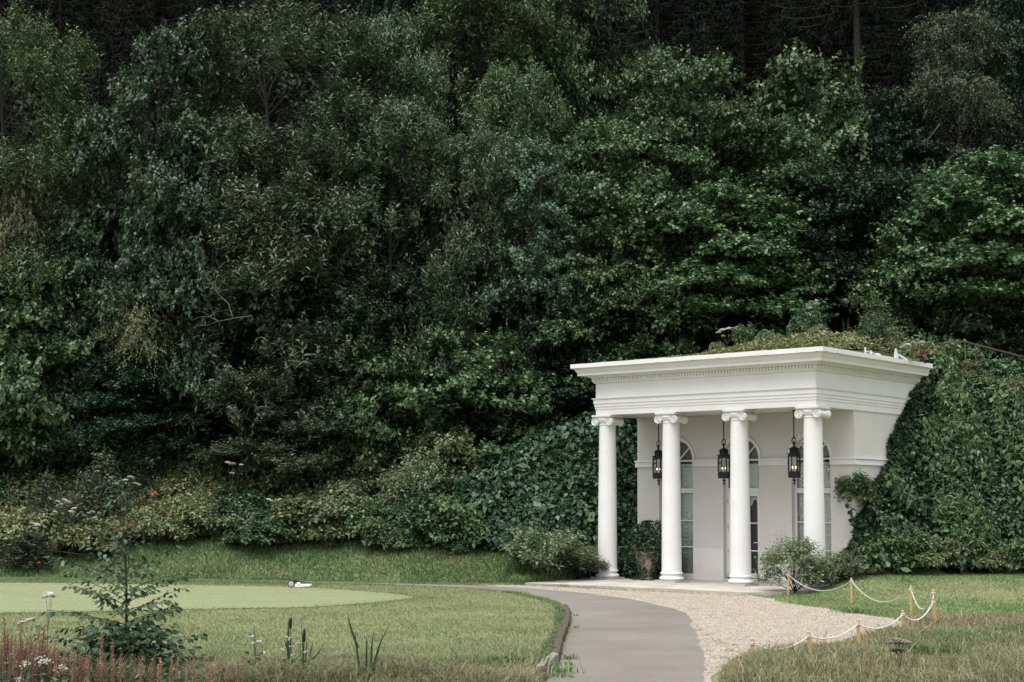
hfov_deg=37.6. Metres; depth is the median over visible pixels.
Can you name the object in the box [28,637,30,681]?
dock stalk
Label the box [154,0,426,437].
willow tree
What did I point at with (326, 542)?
bramble
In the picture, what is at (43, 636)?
dock stalk
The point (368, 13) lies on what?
spruce tree
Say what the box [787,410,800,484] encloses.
lantern
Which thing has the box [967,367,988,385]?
leafy herb
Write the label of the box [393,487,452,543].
leafy herb
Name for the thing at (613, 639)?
path
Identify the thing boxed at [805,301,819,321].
umbel flower
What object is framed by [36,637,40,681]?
dock stalk
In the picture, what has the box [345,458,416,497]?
leafy herb
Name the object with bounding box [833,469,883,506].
leafy herb
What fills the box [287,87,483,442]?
willow tree
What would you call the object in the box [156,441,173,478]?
fireweed
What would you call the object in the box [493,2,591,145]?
spruce tree
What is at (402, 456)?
leafy herb
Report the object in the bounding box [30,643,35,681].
dock stalk
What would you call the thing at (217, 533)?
leafy herb
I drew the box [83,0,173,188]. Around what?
spruce tree
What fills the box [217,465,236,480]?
bramble
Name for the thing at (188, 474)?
bramble
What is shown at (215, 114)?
willow tree
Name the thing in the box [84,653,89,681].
dock stalk
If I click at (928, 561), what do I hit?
leafy herb
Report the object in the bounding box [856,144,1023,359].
linden tree
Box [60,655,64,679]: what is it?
dock stalk
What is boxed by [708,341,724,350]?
bramble
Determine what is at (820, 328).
leafy herb
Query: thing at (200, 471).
bramble
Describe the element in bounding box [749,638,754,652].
rope post
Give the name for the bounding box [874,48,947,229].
spruce tree
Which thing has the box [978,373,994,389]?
leafy herb
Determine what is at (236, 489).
leafy herb
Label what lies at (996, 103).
birch tree
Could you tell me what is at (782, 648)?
rope
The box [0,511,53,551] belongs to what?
bramble
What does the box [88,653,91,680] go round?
dock stalk
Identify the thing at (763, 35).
spruce tree
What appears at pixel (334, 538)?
bramble
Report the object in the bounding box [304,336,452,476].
linden tree
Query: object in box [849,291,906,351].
roof sapling
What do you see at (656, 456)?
lantern
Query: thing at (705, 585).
terrace paving
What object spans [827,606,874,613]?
grass tuft
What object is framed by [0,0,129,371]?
willow tree
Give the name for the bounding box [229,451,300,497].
leafy herb
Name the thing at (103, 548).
bramble
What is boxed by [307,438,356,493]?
leafy herb
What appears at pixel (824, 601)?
lawn grass
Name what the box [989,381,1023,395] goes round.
steel edging
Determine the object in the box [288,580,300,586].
round lamp
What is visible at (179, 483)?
bramble
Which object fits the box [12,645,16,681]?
dock stalk
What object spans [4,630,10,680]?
dock stalk
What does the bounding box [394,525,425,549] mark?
leafy herb
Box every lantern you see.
[652,424,661,484]
[717,413,729,484]
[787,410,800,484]
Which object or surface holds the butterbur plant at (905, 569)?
on the ground at (901, 572)
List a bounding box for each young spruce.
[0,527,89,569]
[19,466,90,551]
[22,466,133,554]
[24,444,144,543]
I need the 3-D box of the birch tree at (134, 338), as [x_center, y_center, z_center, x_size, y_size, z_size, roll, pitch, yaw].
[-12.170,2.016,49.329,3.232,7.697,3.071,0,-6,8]
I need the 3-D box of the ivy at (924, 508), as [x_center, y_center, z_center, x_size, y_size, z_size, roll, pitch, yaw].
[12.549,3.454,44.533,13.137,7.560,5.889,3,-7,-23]
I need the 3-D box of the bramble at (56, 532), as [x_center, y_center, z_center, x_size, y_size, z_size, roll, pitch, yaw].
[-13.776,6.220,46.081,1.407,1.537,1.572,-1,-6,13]
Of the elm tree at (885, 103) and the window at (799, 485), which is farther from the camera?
the elm tree at (885, 103)
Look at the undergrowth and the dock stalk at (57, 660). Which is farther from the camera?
the undergrowth
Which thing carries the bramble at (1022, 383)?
on the hillside
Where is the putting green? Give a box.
[0,583,412,612]
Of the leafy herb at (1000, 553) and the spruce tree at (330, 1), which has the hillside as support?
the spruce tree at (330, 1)
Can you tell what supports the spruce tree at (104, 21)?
on the hillside
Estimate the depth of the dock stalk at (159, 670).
16.71 m
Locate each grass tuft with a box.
[407,645,583,677]
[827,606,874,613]
[856,632,981,660]
[902,627,1011,642]
[956,618,1023,635]
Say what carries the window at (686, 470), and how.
in the portico building
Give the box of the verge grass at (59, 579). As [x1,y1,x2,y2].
[0,571,744,595]
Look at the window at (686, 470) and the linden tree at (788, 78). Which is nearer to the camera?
the window at (686, 470)
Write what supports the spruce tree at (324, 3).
on the hillside
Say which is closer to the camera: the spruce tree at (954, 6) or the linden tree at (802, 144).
the linden tree at (802, 144)
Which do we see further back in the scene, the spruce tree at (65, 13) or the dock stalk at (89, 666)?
the spruce tree at (65, 13)
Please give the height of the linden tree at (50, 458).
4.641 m
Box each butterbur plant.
[425,539,456,550]
[848,564,910,578]
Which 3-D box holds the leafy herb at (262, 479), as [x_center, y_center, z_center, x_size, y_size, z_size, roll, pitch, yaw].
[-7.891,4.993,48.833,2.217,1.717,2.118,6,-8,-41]
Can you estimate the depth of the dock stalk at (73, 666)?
16.60 m
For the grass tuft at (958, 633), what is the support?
on the ground at (901, 572)
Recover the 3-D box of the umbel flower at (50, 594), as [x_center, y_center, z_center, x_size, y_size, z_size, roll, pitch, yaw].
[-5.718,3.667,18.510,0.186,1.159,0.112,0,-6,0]
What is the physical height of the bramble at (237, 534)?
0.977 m
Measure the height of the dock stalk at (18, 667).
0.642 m
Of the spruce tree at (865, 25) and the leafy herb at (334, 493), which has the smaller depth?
the leafy herb at (334, 493)
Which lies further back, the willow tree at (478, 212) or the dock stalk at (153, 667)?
the willow tree at (478, 212)
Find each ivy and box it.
[448,408,637,576]
[804,345,1023,584]
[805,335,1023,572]
[830,373,939,585]
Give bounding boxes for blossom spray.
[774,554,823,592]
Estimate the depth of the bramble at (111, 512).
46.77 m
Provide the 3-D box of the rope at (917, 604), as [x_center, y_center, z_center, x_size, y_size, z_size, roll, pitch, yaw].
[8.202,5.186,30.113,0.027,0.390,1.591,0,-6,-1]
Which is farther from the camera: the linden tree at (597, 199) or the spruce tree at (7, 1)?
the spruce tree at (7, 1)
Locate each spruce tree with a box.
[0,0,35,145]
[0,0,38,118]
[0,0,110,208]
[0,0,113,234]
[8,0,49,78]
[8,0,125,108]
[49,60,132,261]
[65,0,217,253]
[66,0,138,79]
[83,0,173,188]
[88,0,198,107]
[118,0,242,84]
[137,0,276,154]
[160,0,288,112]
[219,0,337,192]
[256,0,342,158]
[260,0,348,116]
[286,0,433,225]
[312,0,442,161]
[327,0,373,27]
[421,2,492,132]
[426,1,566,152]
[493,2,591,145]
[506,0,661,170]
[556,2,660,149]
[590,0,710,103]
[592,0,728,174]
[646,1,723,53]
[654,25,738,178]
[659,0,752,119]
[675,0,815,162]
[687,0,781,100]
[722,0,833,63]
[727,0,824,151]
[748,0,850,116]
[758,0,900,123]
[766,0,927,96]
[788,0,912,83]
[831,0,921,148]
[842,0,951,99]
[861,0,1012,164]
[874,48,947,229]
[889,0,996,152]
[918,0,994,92]
[946,0,1023,189]
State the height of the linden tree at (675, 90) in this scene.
11.779 m
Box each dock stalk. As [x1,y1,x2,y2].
[0,613,7,678]
[0,638,3,678]
[1,636,5,679]
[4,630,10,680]
[7,635,12,681]
[8,633,13,677]
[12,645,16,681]
[15,640,19,677]
[16,646,21,677]
[18,622,23,671]
[19,638,23,673]
[20,657,24,681]
[23,645,28,678]
[25,642,30,680]
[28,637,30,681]
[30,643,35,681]
[33,640,38,681]
[36,626,41,671]
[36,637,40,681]
[39,643,44,681]
[41,624,46,657]
[42,655,46,680]
[43,641,49,677]
[46,648,49,679]
[49,651,53,680]
[56,652,58,673]
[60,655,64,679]
[66,655,70,681]
[71,649,75,681]
[77,650,81,681]
[82,660,84,681]
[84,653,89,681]
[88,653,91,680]
[96,657,100,681]
[98,629,104,668]
[98,661,102,681]
[109,639,114,678]
[110,658,115,681]
[116,658,121,681]
[138,656,142,681]
[150,652,156,681]
[156,658,162,681]
[169,652,174,681]
[175,655,179,681]
[204,656,209,681]
[210,662,214,681]
[216,654,222,681]
[226,658,230,681]
[234,657,239,681]
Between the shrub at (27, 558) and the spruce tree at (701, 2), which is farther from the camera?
the spruce tree at (701, 2)
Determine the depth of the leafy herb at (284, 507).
45.83 m
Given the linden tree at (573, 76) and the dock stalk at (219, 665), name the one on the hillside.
the linden tree at (573, 76)
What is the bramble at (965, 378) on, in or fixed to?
on the hillside
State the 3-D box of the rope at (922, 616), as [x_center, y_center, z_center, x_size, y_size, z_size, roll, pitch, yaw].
[7.349,4.911,27.190,0.027,0.248,2.983,-2,-7,25]
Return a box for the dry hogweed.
[887,637,911,665]
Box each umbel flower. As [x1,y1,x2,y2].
[17,617,35,643]
[29,522,40,571]
[41,592,55,656]
[53,498,71,559]
[67,507,76,562]
[86,511,97,561]
[123,476,140,546]
[225,461,243,495]
[266,498,276,542]
[715,326,738,346]
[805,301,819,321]
[899,340,924,360]
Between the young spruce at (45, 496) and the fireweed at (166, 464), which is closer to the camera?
the young spruce at (45, 496)
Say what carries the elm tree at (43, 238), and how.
on the hillside
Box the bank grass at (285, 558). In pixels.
[0,441,595,582]
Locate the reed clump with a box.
[348,617,388,674]
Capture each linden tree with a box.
[0,265,130,487]
[0,400,69,504]
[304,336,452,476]
[389,322,578,470]
[475,0,624,237]
[518,206,708,399]
[532,112,721,358]
[552,0,674,191]
[595,41,794,330]
[603,178,838,354]
[669,114,879,337]
[737,37,914,294]
[839,219,1015,350]
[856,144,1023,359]
[937,237,1023,361]
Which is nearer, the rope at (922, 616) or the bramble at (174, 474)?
the rope at (922, 616)
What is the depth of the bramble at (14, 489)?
47.76 m
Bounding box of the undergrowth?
[10,279,1023,520]
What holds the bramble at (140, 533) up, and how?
on the ground at (901, 572)
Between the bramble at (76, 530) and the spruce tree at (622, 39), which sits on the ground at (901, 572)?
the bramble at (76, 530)
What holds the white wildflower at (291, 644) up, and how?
on the ground at (901, 572)
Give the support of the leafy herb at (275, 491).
on the hillside
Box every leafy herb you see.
[51,451,92,472]
[56,452,90,474]
[83,431,147,478]
[100,439,166,481]
[109,456,163,494]
[110,422,164,456]
[143,424,173,448]
[148,523,169,539]
[151,438,202,476]
[167,499,230,543]
[187,496,223,527]
[188,501,210,535]
[194,431,237,469]
[194,439,226,464]
[202,482,270,531]
[204,496,267,534]
[208,526,225,540]
[212,478,243,500]
[217,456,256,484]
[218,523,249,547]
[227,435,273,481]
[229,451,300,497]
[236,440,305,489]
[236,508,313,553]
[239,469,293,502]
[245,495,279,520]
[254,466,309,498]
[256,477,291,502]
[267,492,334,543]
[284,491,313,517]
[294,500,348,546]
[295,516,321,543]
[301,479,374,526]
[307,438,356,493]
[320,474,379,503]
[329,493,383,541]
[330,504,359,537]
[343,446,420,499]
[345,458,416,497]
[352,463,388,500]
[355,498,387,531]
[358,514,399,550]
[360,505,396,519]
[366,500,404,530]
[378,488,418,511]
[387,447,422,466]
[391,490,449,544]
[393,443,439,492]
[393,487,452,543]
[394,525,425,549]
[399,427,480,491]
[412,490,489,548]
[426,521,467,545]
[446,535,471,554]
[732,321,757,344]
[756,329,773,342]
[785,304,829,339]
[810,323,831,345]
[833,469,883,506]
[860,315,891,350]
[860,525,908,561]
[865,559,881,574]
[900,528,932,557]
[911,533,946,573]
[922,537,948,560]
[931,536,966,572]
[933,362,958,379]
[962,537,1000,571]
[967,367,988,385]
[975,546,1017,573]
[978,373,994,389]
[1002,535,1023,573]
[1003,375,1023,391]
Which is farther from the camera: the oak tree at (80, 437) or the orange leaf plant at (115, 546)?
the oak tree at (80, 437)
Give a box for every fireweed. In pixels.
[139,428,164,488]
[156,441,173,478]
[162,445,198,489]
[174,454,186,491]
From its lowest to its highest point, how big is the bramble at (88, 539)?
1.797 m
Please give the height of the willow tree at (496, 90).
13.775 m
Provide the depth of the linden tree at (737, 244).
50.68 m
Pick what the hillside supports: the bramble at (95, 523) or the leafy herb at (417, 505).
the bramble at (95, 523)
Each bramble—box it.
[0,467,16,491]
[0,473,49,508]
[0,493,39,520]
[0,501,34,517]
[0,511,22,528]
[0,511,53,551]
[0,540,42,553]
[9,501,68,545]
[11,543,45,555]
[26,499,78,521]
[39,523,76,550]
[40,470,84,499]
[41,495,79,505]
[45,518,109,555]
[54,479,92,500]
[55,461,91,481]
[58,511,133,551]
[62,517,132,538]
[66,478,88,490]
[89,532,127,553]
[95,472,145,493]
[105,488,158,513]
[105,509,126,518]
[116,511,169,542]
[125,520,146,541]
[131,498,181,525]
[134,513,193,544]
[137,484,178,505]
[147,477,186,499]
[148,457,180,475]
[157,467,208,487]
[158,456,226,484]
[161,489,210,524]
[166,470,207,493]
[169,487,211,499]
[175,459,226,483]
[190,474,239,495]
[199,466,224,482]
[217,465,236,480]
[221,527,257,543]
[257,536,279,546]
[278,533,298,545]
[299,523,327,544]
[315,523,351,540]
[320,537,337,546]
[362,534,384,546]
[388,534,420,549]
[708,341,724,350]
[752,329,781,340]
[840,331,863,349]
[877,328,904,352]
[955,359,981,371]
[956,369,971,382]
[968,370,991,386]
[1001,374,1023,387]
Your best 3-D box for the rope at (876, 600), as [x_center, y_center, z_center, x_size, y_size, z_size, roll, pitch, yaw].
[8.010,5.496,32.800,0.027,0.397,3.855,1,-6,-5]
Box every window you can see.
[680,441,692,578]
[794,440,830,580]
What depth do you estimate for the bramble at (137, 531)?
46.20 m
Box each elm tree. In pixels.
[0,213,118,457]
[34,346,230,473]
[97,298,299,444]
[251,269,476,440]
[299,0,481,238]
[314,367,567,448]
[475,352,596,447]
[482,268,658,435]
[703,249,870,336]
[712,159,948,349]
[797,83,970,287]
[932,0,1023,253]
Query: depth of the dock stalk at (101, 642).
17.34 m
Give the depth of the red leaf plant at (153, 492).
45.68 m
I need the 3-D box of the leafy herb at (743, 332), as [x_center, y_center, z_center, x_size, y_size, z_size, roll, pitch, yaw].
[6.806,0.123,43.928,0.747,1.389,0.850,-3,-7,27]
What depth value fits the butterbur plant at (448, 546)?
44.72 m
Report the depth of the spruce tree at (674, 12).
90.97 m
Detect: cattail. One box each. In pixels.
[283,612,291,664]
[301,620,323,664]
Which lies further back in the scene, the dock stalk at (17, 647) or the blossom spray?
the blossom spray
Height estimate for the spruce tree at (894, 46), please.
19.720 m
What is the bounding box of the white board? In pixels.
[295,581,311,586]
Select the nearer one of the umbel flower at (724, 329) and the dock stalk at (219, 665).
the dock stalk at (219, 665)
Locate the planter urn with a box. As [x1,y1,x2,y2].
[629,519,661,580]
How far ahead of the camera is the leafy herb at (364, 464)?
47.55 m
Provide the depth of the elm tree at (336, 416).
49.46 m
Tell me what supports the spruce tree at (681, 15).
on the hillside
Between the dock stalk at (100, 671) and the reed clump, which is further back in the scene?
the reed clump
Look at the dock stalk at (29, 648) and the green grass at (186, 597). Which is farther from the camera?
the green grass at (186, 597)
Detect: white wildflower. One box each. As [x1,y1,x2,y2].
[239,626,265,668]
[279,635,307,670]
[286,639,312,668]
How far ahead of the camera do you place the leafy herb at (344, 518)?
45.54 m
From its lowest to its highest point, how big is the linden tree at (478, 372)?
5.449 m
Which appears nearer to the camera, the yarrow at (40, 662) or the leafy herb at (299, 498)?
the yarrow at (40, 662)
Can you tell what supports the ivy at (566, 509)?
on the hillside
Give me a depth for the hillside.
46.93 m
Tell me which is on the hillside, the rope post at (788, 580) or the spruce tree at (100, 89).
the spruce tree at (100, 89)
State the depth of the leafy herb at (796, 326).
43.34 m
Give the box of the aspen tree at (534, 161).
[469,135,591,456]
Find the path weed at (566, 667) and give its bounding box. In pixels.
[552,664,584,673]
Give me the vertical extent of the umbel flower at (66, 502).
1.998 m
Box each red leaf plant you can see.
[148,491,157,543]
[912,348,936,363]
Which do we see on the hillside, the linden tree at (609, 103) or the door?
the linden tree at (609, 103)
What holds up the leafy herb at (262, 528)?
on the ground at (901, 572)
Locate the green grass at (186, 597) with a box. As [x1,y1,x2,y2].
[0,583,409,612]
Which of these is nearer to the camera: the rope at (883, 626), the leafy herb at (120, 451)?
the rope at (883, 626)
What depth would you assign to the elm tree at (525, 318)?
50.16 m
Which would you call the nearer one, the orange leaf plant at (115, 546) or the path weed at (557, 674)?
the path weed at (557, 674)
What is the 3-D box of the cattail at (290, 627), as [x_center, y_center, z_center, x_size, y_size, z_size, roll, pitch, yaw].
[-2.668,3.947,18.122,0.181,1.390,0.123,0,-6,0]
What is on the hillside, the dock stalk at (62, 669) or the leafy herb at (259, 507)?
the leafy herb at (259, 507)
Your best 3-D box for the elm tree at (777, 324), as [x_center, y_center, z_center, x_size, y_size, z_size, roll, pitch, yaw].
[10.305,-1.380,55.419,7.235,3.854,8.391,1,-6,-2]
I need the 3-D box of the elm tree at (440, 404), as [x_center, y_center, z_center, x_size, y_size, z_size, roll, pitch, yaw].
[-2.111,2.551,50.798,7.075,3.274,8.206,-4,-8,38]
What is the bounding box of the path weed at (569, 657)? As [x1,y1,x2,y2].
[562,652,577,659]
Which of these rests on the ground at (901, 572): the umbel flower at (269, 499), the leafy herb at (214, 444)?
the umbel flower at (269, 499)
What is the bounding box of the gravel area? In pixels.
[485,585,900,681]
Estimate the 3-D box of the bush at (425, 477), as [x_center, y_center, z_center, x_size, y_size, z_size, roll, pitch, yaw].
[-2.792,4.795,46.870,3.155,3.169,2.654,6,-8,-40]
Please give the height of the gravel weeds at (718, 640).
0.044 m
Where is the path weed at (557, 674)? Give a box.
[547,669,575,678]
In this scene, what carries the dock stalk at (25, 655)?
on the ground at (901, 572)
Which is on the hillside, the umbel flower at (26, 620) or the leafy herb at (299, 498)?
the leafy herb at (299, 498)
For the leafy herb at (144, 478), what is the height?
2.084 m
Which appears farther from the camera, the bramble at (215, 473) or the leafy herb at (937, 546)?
the bramble at (215, 473)
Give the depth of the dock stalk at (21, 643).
17.02 m
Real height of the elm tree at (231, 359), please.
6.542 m
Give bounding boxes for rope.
[755,637,806,649]
[790,576,849,590]
[811,624,857,638]
[852,582,908,602]
[860,614,902,628]
[905,602,932,620]
[911,591,931,609]
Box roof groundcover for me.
[646,328,914,358]
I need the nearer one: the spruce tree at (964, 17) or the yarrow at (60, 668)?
the yarrow at (60, 668)
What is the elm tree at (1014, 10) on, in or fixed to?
on the hillside
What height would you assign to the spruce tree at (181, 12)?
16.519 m
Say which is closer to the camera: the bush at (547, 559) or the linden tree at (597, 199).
the bush at (547, 559)
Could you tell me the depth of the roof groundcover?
41.48 m
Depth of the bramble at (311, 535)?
45.47 m
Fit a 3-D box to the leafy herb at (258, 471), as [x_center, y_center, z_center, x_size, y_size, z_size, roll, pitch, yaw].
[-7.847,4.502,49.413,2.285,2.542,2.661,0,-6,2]
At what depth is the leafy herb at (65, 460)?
49.81 m
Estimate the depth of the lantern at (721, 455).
43.02 m
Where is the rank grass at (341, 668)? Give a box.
[0,645,560,681]
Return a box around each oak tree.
[13,215,170,439]
[40,315,156,473]
[48,10,247,428]
[112,125,246,434]
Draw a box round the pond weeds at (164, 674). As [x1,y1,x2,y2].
[0,654,211,681]
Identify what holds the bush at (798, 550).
on the ground at (901, 572)
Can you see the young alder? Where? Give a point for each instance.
(143, 647)
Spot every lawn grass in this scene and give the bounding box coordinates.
[749,569,1023,624]
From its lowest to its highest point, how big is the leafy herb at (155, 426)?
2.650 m
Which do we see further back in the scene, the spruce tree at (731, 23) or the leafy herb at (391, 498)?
the spruce tree at (731, 23)
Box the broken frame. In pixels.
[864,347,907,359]
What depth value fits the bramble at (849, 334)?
41.99 m
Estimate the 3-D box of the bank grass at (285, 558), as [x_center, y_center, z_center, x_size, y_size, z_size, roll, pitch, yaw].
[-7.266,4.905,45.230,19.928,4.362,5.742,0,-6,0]
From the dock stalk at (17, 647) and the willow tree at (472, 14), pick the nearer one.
the dock stalk at (17, 647)
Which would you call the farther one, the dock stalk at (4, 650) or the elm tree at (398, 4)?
the elm tree at (398, 4)
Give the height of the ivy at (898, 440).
6.288 m
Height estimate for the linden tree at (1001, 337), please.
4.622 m
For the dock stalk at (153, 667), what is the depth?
17.22 m
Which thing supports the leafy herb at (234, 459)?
on the hillside
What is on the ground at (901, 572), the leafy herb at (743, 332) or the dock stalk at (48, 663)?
the dock stalk at (48, 663)
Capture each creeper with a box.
[617,521,684,578]
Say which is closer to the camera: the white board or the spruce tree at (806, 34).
the white board
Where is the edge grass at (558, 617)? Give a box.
[502,590,564,658]
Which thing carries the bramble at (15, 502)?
on the hillside
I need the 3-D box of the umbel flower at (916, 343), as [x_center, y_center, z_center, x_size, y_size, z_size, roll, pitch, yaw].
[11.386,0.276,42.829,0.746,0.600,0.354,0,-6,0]
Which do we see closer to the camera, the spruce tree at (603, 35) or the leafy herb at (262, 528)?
the leafy herb at (262, 528)
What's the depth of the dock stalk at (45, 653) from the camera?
16.97 m
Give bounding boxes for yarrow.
[34,655,53,677]
[53,664,67,681]
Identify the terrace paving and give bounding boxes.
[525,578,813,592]
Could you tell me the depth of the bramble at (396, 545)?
44.73 m
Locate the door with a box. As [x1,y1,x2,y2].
[725,441,759,577]
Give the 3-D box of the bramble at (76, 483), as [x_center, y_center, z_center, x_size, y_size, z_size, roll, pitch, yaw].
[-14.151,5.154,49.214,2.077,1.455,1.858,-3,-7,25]
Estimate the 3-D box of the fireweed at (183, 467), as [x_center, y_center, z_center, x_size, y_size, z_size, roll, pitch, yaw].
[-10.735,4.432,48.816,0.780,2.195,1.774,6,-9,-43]
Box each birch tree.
[0,163,53,466]
[90,287,182,471]
[895,5,1023,233]
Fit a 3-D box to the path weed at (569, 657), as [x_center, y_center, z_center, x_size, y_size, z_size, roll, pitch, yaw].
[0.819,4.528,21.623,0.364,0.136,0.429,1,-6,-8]
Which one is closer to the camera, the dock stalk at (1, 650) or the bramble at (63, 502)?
the dock stalk at (1, 650)
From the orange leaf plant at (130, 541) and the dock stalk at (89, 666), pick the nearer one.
the dock stalk at (89, 666)
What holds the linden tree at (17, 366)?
on the hillside
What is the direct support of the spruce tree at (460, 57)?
on the hillside
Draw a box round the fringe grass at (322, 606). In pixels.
[1,582,429,615]
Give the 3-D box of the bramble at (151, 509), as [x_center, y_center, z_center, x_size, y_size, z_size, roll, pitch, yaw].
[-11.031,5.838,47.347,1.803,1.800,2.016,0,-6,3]
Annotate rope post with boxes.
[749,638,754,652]
[787,572,790,594]
[805,631,811,647]
[850,578,852,603]
[855,619,860,644]
[900,610,904,627]
[909,586,912,614]
[931,589,935,618]
[931,598,936,618]
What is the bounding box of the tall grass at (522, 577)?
[509,552,592,584]
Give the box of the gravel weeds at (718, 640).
[691,608,738,670]
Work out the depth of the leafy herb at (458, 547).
44.55 m
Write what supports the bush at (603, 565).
on the ground at (901, 572)
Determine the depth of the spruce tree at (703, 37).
61.54 m
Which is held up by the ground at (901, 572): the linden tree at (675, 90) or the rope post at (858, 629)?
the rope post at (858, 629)
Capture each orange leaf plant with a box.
[108,527,121,567]
[125,522,132,563]
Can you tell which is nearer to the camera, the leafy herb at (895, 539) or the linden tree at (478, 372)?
the leafy herb at (895, 539)
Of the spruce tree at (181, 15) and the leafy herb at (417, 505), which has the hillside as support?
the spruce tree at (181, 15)
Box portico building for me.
[570,346,932,589]
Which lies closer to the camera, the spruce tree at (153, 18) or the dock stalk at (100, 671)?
the dock stalk at (100, 671)
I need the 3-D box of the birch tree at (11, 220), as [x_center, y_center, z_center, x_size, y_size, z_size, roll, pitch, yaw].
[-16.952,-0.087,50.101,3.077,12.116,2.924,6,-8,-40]
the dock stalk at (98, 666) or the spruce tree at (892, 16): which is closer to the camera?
the dock stalk at (98, 666)
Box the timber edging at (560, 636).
[528,604,570,680]
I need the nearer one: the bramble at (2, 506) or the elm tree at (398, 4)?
the bramble at (2, 506)
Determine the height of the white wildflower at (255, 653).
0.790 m
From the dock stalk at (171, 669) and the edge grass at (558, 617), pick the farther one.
the edge grass at (558, 617)
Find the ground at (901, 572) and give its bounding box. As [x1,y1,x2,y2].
[0,535,1023,681]
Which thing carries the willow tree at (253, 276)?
on the hillside
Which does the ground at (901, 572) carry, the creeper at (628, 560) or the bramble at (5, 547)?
the bramble at (5, 547)
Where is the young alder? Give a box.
[27,480,207,674]
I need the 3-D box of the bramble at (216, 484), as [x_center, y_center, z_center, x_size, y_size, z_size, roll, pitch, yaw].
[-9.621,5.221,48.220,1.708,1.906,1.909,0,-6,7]
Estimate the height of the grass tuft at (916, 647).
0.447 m
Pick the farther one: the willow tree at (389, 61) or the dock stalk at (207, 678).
the willow tree at (389, 61)
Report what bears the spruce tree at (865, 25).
on the hillside
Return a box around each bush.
[376,444,467,506]
[499,525,600,579]
[551,545,609,578]
[752,530,844,592]
[795,547,866,586]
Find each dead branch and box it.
[184,307,221,320]
[193,311,251,327]
[202,263,232,315]
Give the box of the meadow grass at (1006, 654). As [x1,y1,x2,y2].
[711,610,1023,681]
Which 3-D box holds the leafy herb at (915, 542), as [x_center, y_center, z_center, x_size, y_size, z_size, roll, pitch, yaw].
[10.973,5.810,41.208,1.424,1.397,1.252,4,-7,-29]
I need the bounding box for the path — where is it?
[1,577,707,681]
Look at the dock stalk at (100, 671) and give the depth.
16.69 m
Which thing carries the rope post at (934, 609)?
on the ground at (901, 572)
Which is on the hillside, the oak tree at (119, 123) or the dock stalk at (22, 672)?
the oak tree at (119, 123)
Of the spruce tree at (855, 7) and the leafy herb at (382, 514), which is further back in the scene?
the spruce tree at (855, 7)
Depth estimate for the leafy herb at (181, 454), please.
49.74 m
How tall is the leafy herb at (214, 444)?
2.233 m
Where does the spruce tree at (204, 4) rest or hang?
on the hillside
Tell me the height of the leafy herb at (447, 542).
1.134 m
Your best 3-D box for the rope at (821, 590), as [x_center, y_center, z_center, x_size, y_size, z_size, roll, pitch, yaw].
[7.392,5.859,36.250,0.027,0.329,3.238,2,-6,-16]
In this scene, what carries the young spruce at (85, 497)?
on the ground at (901, 572)
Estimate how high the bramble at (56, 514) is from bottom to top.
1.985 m
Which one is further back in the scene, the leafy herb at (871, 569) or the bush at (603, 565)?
the bush at (603, 565)
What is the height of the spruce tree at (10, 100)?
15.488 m
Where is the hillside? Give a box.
[0,0,1023,577]
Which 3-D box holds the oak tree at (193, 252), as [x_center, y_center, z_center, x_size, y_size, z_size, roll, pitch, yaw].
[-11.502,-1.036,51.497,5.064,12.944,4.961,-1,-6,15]
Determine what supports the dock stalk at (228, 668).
on the ground at (901, 572)
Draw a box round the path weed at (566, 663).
[556,661,575,666]
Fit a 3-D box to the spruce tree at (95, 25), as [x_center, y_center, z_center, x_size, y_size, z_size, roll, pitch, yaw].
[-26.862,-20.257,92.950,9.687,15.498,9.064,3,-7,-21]
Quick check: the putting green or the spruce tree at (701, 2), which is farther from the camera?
the spruce tree at (701, 2)
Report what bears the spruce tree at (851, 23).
on the hillside
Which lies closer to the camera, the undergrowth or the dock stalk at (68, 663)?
the dock stalk at (68, 663)
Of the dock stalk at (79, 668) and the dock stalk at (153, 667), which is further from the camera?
the dock stalk at (153, 667)
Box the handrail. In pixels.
[938,341,1023,367]
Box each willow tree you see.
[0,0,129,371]
[153,157,392,464]
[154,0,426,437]
[170,99,274,437]
[189,354,394,487]
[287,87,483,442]
[312,5,456,329]
[379,0,578,332]
[398,117,544,438]
[437,55,578,353]
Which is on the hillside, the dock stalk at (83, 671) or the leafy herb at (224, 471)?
the leafy herb at (224, 471)
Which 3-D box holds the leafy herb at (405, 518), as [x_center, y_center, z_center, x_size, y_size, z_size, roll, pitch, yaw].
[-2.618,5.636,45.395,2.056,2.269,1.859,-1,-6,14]
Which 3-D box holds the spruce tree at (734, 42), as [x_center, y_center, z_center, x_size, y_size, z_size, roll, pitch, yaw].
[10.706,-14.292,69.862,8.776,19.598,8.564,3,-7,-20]
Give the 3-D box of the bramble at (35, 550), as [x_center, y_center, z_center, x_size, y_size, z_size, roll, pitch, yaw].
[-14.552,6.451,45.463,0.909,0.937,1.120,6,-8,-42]

